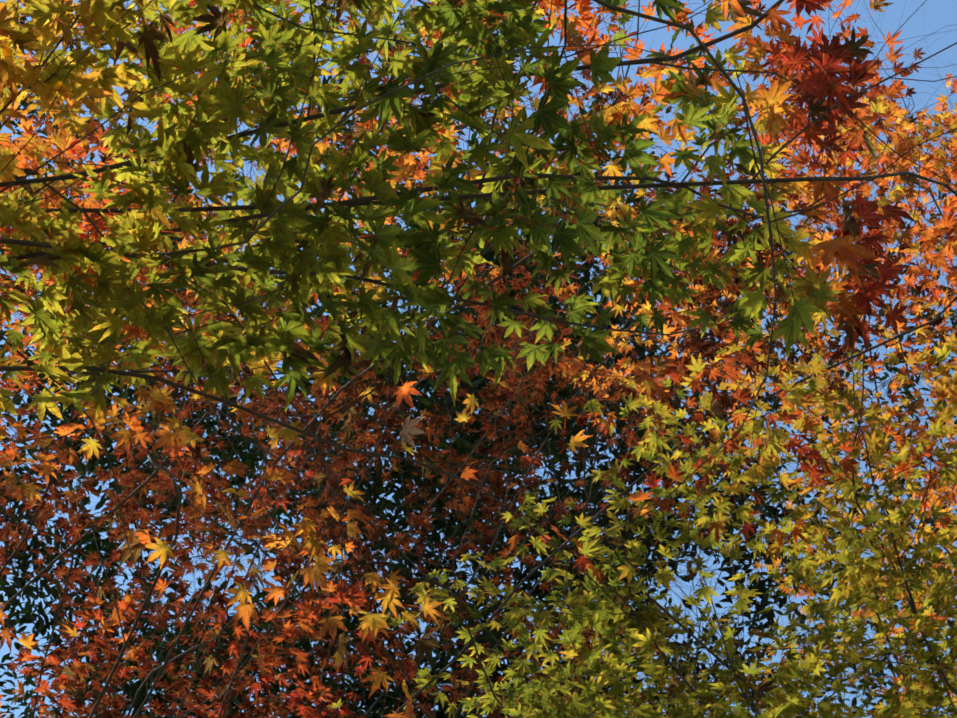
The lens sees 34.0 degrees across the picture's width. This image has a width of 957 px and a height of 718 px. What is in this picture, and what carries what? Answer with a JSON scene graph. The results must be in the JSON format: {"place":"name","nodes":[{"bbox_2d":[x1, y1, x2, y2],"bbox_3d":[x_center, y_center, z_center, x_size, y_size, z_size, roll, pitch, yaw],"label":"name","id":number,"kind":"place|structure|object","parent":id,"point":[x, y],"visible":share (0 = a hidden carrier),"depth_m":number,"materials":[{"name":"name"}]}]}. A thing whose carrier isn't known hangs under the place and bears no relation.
{"place":"outdoors","nodes":[
{"label":"outdoors","id":0,"kind":"place"},
{"bbox_2d":[0,327,371,717],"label":"maple tree","id":1,"kind":"object","parent":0,"point":[40,626],"depth_m":11.02,"materials":[{"name":"plant"}]},
{"bbox_2d":[385,362,392,427],"bbox_3d":[-0.189,0.046,3.280,0.021,0.032,0.221,1,-56,-1],"label":"twig","id":2,"kind":"object","parent":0,"point":[388,395],"visible":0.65,"depth_m":3.29,"materials":[{"name":"brown wood"}]},
{"bbox_2d":[392,415,425,447],"bbox_3d":[-0.147,0.155,3.305,0.076,0.064,0.058,1,-56,-1],"label":"pale leaf","id":3,"kind":"object","parent":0,"point":[407,428],"visible":0.96,"depth_m":3.31,"materials":[{"name":"brown plant"}]},
{"bbox_2d":[0,2,891,717],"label":"tree","id":4,"kind":"object","parent":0,"point":[352,622],"depth_m":11.83,"materials":[{"name":"plant"}]},
{"bbox_2d":[0,0,956,717],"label":"maple","id":5,"kind":"object","parent":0,"point":[222,108],"depth_m":2.43,"materials":[{"name":"green plant"}]},
{"bbox_2d":[0,0,956,717],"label":"maple","id":6,"kind":"object","parent":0,"point":[706,348],"depth_m":6.09,"materials":[{"name":"orange plant"}]},
{"bbox_2d":[0,0,956,717],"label":"maple","id":7,"kind":"object","parent":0,"point":[312,544],"depth_m":4.02,"materials":[{"name":"plant"}]},
{"bbox_2d":[0,0,956,717],"label":"sky","id":8,"kind":"structure","parent":0,"point":[935,15],"materials":[{"name":"blue"}]},
{"bbox_2d":[181,48,956,717],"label":"maple","id":9,"kind":"object","parent":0,"point":[601,621],"depth_m":4.65,"materials":[{"name":"yellow plant"}]},
{"bbox_2d":[523,0,956,717],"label":"maple","id":10,"kind":"object","parent":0,"point":[940,158],"depth_m":6.19,"materials":[{"name":"orange plant"}]},
{"bbox_2d":[530,162,956,717],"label":"maple tree","id":11,"kind":"object","parent":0,"point":[763,603],"depth_m":12.98,"materials":[{"name":"yellow plant"}]}
]}

